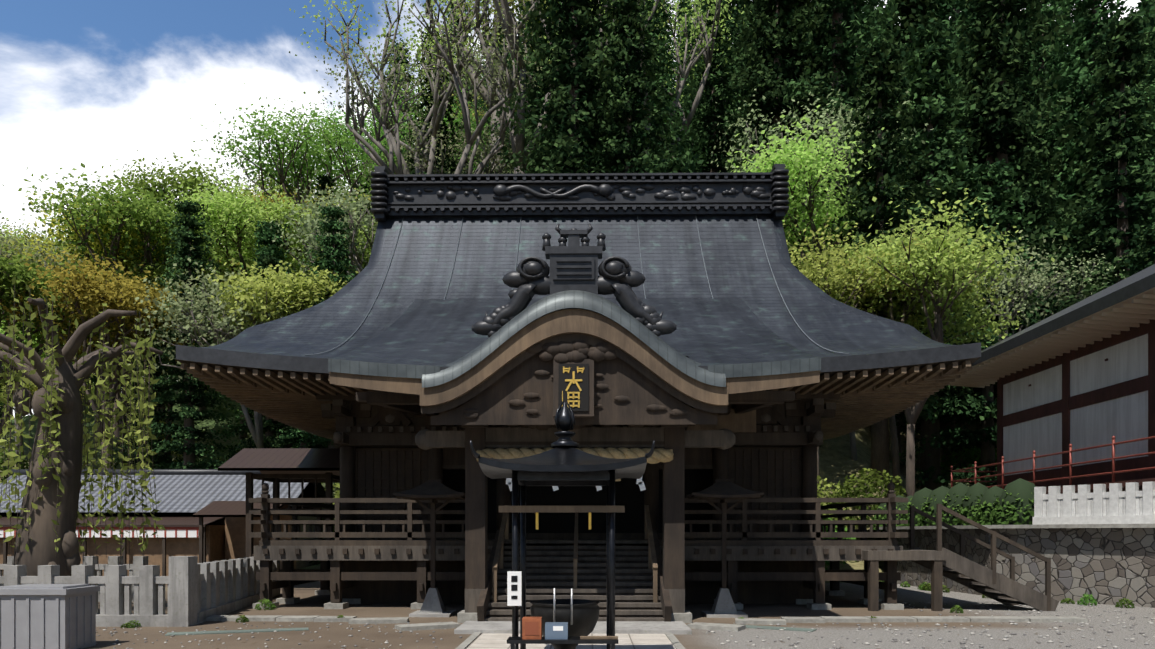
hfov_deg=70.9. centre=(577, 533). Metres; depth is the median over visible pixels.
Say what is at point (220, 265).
spring tree
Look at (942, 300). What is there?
spring tree
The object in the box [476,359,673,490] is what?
hall rope and plaque
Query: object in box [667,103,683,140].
conifer tree
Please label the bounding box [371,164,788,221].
hall ridge
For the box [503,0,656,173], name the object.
conifer tree
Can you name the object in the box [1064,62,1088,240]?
conifer tree
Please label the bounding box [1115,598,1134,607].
weed
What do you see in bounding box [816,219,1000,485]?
spring tree
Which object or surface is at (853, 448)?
grey green tree
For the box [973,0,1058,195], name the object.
conifer tree
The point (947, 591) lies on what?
weed
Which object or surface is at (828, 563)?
bush
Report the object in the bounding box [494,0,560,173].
conifer tree
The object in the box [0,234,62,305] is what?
spring tree
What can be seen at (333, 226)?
conifer tree
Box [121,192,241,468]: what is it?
conifer tree
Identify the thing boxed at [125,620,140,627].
weed
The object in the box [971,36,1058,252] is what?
conifer tree
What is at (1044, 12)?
conifer tree
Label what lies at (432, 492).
roofed lantern post
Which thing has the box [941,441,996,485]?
bush
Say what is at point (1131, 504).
stone fence
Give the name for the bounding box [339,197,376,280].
conifer tree
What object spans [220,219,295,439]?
conifer tree
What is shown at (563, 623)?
incense burner pavilion
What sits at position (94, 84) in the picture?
sky
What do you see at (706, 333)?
kohai roof
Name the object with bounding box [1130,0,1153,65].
conifer tree
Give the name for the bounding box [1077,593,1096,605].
weed
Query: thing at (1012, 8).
conifer tree
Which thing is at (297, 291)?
spring tree
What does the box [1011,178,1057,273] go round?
conifer tree
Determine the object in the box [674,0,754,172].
conifer tree
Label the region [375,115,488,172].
grey green tree
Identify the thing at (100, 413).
grey green tree
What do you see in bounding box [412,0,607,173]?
tall spring tree
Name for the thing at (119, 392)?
spring tree
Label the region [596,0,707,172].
conifer tree
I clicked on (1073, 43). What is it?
conifer tree
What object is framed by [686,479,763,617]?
roofed lantern post
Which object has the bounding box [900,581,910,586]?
weed
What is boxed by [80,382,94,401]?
spring tree
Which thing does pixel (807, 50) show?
conifer tree
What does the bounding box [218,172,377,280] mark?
spring tree
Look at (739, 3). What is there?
conifer tree
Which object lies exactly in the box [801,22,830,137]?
conifer tree
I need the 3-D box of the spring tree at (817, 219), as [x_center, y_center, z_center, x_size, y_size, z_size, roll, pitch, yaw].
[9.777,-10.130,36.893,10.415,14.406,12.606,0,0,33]
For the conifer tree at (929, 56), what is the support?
on the hillside
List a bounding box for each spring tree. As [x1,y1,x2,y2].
[0,218,29,372]
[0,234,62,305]
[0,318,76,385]
[0,376,37,414]
[1,231,80,326]
[6,225,72,363]
[26,259,170,409]
[42,230,96,403]
[73,188,250,453]
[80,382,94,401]
[82,345,94,405]
[144,169,310,438]
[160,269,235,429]
[196,258,357,447]
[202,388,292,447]
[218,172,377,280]
[285,185,376,225]
[289,0,526,173]
[289,0,551,173]
[408,0,519,173]
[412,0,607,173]
[450,94,515,156]
[454,0,684,143]
[530,0,751,171]
[727,105,916,269]
[786,215,933,497]
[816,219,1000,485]
[817,181,1067,496]
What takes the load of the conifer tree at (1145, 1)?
on the hillside
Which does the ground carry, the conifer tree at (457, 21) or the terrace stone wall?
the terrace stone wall
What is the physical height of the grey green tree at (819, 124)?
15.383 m
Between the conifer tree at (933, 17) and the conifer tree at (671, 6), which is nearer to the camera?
the conifer tree at (933, 17)
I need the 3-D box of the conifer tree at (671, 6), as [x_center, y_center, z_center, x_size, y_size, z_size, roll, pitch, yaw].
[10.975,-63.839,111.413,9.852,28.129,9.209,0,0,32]
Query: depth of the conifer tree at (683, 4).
102.94 m
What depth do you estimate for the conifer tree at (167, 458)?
45.92 m
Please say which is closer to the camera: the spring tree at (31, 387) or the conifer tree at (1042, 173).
the conifer tree at (1042, 173)
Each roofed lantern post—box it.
[393,480,464,616]
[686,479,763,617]
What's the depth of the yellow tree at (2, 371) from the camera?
75.42 m
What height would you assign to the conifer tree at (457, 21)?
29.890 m
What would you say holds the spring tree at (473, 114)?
on the hillside
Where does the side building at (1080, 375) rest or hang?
on the terrace stone wall
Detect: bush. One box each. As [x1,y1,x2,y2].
[0,450,30,480]
[84,436,172,468]
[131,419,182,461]
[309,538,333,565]
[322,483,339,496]
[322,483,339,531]
[817,475,857,538]
[822,468,906,519]
[823,518,855,569]
[938,482,971,487]
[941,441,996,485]
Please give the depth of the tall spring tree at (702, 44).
44.39 m
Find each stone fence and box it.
[0,556,279,626]
[1033,481,1154,524]
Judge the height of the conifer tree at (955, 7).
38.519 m
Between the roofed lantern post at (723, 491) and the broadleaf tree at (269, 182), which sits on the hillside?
the broadleaf tree at (269, 182)
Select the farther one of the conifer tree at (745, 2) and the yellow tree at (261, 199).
the yellow tree at (261, 199)
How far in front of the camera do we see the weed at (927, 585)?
23.32 m
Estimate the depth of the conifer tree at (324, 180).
67.44 m
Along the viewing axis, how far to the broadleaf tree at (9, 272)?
42.22 m
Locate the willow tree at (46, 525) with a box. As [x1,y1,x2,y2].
[0,277,165,575]
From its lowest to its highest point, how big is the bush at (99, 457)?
3.394 m
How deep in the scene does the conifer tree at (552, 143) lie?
43.21 m
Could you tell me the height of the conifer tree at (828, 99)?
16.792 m
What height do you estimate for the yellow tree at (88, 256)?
17.071 m
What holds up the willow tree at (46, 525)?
on the ground
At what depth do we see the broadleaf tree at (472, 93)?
86.16 m
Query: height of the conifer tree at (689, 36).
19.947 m
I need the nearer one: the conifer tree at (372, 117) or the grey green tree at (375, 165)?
the grey green tree at (375, 165)
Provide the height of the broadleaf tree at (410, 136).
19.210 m
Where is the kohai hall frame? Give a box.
[356,390,794,622]
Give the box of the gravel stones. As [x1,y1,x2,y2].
[79,602,1154,648]
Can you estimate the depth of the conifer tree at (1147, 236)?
37.35 m
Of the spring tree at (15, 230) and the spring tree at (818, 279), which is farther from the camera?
the spring tree at (15, 230)
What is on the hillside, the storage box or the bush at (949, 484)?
the bush at (949, 484)
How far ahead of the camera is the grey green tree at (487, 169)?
50.17 m
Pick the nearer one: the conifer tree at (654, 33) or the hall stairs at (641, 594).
the hall stairs at (641, 594)
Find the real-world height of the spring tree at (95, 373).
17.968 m
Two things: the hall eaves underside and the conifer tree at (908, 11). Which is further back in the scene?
the conifer tree at (908, 11)
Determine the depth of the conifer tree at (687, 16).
80.69 m
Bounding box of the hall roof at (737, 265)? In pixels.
[176,216,980,372]
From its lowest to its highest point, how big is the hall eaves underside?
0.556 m
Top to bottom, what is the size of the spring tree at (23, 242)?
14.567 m
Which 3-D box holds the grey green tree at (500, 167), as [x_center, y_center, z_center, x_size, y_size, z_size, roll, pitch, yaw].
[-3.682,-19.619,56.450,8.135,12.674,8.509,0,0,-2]
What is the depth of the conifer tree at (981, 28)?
42.19 m
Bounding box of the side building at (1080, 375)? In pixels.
[950,264,1154,493]
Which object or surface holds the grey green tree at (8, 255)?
on the hillside
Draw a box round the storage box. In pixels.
[0,584,99,648]
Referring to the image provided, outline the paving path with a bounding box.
[165,615,1087,648]
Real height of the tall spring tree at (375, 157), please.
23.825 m
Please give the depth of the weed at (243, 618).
15.09 m
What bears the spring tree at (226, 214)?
on the hillside
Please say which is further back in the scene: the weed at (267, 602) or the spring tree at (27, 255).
the spring tree at (27, 255)
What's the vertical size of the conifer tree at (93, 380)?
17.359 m
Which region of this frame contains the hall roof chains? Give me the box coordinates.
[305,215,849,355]
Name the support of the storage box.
on the ground
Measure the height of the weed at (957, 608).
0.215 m
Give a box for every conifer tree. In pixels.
[87,219,148,393]
[111,317,196,468]
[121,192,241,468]
[213,251,313,464]
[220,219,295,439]
[263,271,327,447]
[279,198,357,488]
[284,259,340,447]
[307,174,337,274]
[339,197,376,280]
[347,171,371,202]
[356,38,419,199]
[358,94,388,162]
[394,30,466,173]
[430,0,486,156]
[467,26,517,172]
[484,0,558,173]
[490,14,534,172]
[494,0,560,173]
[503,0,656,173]
[518,3,611,173]
[537,0,617,170]
[568,0,685,172]
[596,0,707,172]
[635,77,672,148]
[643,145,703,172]
[651,6,681,101]
[654,0,679,88]
[667,0,692,91]
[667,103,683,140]
[668,0,766,172]
[670,28,706,172]
[673,0,734,146]
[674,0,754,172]
[686,1,746,158]
[721,0,858,266]
[722,0,884,263]
[727,0,769,155]
[746,0,938,276]
[786,90,869,267]
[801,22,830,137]
[804,0,893,225]
[820,35,973,482]
[871,0,967,413]
[873,0,1058,269]
[886,12,1011,490]
[890,155,1068,488]
[900,40,981,439]
[917,0,1124,466]
[927,10,950,25]
[936,10,1069,463]
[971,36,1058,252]
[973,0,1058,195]
[983,79,1059,294]
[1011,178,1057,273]
[1019,0,1079,185]
[1024,112,1087,308]
[1031,0,1091,170]
[1031,0,1154,316]
[1044,3,1154,295]
[1045,114,1154,307]
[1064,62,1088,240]
[1110,217,1154,280]
[1129,0,1154,203]
[1129,0,1154,230]
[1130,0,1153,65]
[1131,6,1154,221]
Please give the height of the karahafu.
2.360 m
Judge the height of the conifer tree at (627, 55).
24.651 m
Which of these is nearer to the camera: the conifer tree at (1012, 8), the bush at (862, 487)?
the bush at (862, 487)
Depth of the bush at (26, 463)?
50.50 m
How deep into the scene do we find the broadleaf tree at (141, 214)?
44.83 m
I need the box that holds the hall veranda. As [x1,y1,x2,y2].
[249,482,907,609]
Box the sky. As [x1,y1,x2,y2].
[0,0,1140,417]
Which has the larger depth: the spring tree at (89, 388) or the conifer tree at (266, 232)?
the spring tree at (89, 388)
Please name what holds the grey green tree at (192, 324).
on the hillside
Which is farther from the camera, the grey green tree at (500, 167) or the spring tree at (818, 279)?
the grey green tree at (500, 167)
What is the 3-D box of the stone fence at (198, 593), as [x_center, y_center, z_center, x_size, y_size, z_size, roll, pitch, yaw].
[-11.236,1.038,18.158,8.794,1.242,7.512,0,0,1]
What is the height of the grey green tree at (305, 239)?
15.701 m
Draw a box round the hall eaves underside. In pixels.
[176,357,980,439]
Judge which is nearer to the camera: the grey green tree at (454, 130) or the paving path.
the paving path
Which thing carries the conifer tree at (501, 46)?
on the hillside
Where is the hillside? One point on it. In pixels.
(837, 464)
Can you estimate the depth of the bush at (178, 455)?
51.88 m
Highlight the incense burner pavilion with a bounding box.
[470,401,654,648]
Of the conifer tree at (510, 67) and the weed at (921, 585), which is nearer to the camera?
the weed at (921, 585)
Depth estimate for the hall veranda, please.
17.80 m
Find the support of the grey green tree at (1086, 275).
on the hillside
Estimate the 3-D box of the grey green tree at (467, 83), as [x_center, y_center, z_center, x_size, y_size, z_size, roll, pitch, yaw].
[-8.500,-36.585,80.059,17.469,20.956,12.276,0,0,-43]
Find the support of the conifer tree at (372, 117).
on the hillside
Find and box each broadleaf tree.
[0,159,242,465]
[0,219,55,244]
[0,244,139,438]
[81,149,290,417]
[94,255,251,465]
[190,83,396,254]
[232,162,358,206]
[285,99,386,205]
[333,72,490,179]
[406,44,519,120]
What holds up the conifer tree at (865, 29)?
on the hillside
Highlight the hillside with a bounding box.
[0,378,980,582]
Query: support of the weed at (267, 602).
on the ground
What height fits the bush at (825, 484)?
2.984 m
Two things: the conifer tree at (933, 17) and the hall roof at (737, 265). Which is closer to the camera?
the hall roof at (737, 265)
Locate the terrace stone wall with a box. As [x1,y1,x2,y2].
[879,524,1154,607]
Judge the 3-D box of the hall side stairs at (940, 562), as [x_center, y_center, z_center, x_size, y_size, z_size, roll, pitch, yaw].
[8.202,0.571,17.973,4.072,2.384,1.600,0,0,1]
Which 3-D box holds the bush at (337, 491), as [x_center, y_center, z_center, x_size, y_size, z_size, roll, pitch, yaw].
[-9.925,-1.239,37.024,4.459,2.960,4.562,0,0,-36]
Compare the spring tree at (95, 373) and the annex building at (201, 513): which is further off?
the spring tree at (95, 373)
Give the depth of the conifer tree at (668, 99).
45.69 m
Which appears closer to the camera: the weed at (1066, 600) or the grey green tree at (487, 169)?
the weed at (1066, 600)
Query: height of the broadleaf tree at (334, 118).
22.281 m
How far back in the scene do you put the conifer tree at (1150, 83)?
63.77 m
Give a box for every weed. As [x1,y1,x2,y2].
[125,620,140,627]
[235,615,248,622]
[254,599,275,610]
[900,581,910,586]
[919,582,928,589]
[921,583,930,590]
[943,585,949,592]
[950,605,963,612]
[1060,598,1074,603]
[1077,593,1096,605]
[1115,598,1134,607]
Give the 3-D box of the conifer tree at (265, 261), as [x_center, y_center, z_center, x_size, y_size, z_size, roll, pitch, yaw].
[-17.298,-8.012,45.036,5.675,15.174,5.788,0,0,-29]
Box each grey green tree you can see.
[0,217,101,467]
[13,225,102,437]
[118,247,316,447]
[269,169,377,282]
[290,202,367,275]
[352,145,426,185]
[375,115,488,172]
[383,100,532,173]
[441,25,509,137]
[467,152,513,173]
[710,82,932,268]
[832,265,929,460]
[914,230,1091,343]
[1025,243,1125,315]
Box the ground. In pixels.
[82,581,1154,648]
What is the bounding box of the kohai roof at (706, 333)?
[332,298,815,369]
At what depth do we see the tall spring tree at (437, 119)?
48.95 m
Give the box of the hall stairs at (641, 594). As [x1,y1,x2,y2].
[477,505,671,621]
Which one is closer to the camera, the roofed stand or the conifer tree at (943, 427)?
the roofed stand
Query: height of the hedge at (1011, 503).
1.676 m
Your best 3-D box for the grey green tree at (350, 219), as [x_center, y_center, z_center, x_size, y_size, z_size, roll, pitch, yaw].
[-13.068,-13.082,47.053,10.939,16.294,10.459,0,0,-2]
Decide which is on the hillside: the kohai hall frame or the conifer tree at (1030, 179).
the conifer tree at (1030, 179)
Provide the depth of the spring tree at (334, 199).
63.27 m
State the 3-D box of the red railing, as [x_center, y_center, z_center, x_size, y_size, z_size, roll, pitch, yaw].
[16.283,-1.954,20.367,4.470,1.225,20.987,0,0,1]
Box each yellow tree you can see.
[0,247,212,468]
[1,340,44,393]
[2,188,223,447]
[241,183,315,220]
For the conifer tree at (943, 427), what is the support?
on the hillside
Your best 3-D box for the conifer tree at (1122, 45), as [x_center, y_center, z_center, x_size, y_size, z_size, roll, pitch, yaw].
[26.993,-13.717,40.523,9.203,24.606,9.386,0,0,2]
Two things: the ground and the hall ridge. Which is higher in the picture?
the hall ridge
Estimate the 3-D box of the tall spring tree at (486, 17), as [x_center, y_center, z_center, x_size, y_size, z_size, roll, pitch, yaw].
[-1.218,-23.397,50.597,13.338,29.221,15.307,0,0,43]
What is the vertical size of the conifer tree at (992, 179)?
17.999 m
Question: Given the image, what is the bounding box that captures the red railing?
[950,436,1154,488]
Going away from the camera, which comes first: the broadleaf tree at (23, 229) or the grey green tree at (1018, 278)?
the grey green tree at (1018, 278)
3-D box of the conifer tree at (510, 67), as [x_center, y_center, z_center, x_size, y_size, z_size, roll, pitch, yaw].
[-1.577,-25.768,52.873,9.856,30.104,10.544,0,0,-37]
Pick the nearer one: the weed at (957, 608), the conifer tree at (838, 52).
the weed at (957, 608)
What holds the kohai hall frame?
on the ground
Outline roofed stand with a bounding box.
[218,448,339,580]
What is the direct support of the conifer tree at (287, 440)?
on the hillside
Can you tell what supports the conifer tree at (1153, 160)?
on the hillside
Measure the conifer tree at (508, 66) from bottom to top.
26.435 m
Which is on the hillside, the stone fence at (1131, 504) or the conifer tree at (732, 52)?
the conifer tree at (732, 52)
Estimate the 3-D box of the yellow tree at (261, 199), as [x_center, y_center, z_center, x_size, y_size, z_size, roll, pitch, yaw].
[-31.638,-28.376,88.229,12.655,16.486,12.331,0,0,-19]
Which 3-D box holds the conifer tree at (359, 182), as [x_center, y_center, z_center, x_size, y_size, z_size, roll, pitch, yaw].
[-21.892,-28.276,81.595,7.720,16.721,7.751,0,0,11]
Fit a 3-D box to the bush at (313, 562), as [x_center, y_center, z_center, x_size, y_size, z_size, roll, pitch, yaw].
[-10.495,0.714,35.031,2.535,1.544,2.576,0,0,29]
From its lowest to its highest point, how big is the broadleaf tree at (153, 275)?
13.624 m
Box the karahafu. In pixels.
[328,290,820,425]
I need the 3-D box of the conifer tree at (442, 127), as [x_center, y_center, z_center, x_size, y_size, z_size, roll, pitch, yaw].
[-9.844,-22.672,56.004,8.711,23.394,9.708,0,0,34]
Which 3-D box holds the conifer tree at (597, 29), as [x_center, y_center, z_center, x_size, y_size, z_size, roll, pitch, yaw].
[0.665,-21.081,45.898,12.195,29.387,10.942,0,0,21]
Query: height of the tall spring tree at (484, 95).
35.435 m
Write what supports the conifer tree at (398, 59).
on the hillside
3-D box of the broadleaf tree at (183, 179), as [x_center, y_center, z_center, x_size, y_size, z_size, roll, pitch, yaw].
[-28.283,-18.260,63.862,13.685,19.926,17.926,0,0,41]
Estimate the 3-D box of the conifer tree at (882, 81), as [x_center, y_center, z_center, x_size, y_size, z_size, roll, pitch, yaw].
[13.000,-11.653,35.297,7.396,19.389,7.252,0,0,-9]
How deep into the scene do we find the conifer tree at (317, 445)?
48.30 m
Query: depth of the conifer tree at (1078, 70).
47.34 m
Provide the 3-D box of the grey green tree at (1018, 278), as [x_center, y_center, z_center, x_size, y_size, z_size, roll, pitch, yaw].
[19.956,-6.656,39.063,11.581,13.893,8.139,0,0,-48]
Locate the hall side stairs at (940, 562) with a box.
[862,504,1058,610]
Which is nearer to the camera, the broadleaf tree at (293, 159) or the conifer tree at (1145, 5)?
the broadleaf tree at (293, 159)
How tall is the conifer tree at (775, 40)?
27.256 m
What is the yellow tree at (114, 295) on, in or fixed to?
on the hillside
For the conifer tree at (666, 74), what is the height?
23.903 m
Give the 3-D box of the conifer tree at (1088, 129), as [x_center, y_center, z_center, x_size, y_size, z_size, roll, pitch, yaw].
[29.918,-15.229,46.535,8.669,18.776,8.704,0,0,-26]
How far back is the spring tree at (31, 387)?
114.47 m
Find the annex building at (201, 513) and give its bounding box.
[0,469,324,575]
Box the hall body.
[316,390,839,539]
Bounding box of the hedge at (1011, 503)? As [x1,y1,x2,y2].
[872,478,1035,531]
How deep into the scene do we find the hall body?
19.24 m

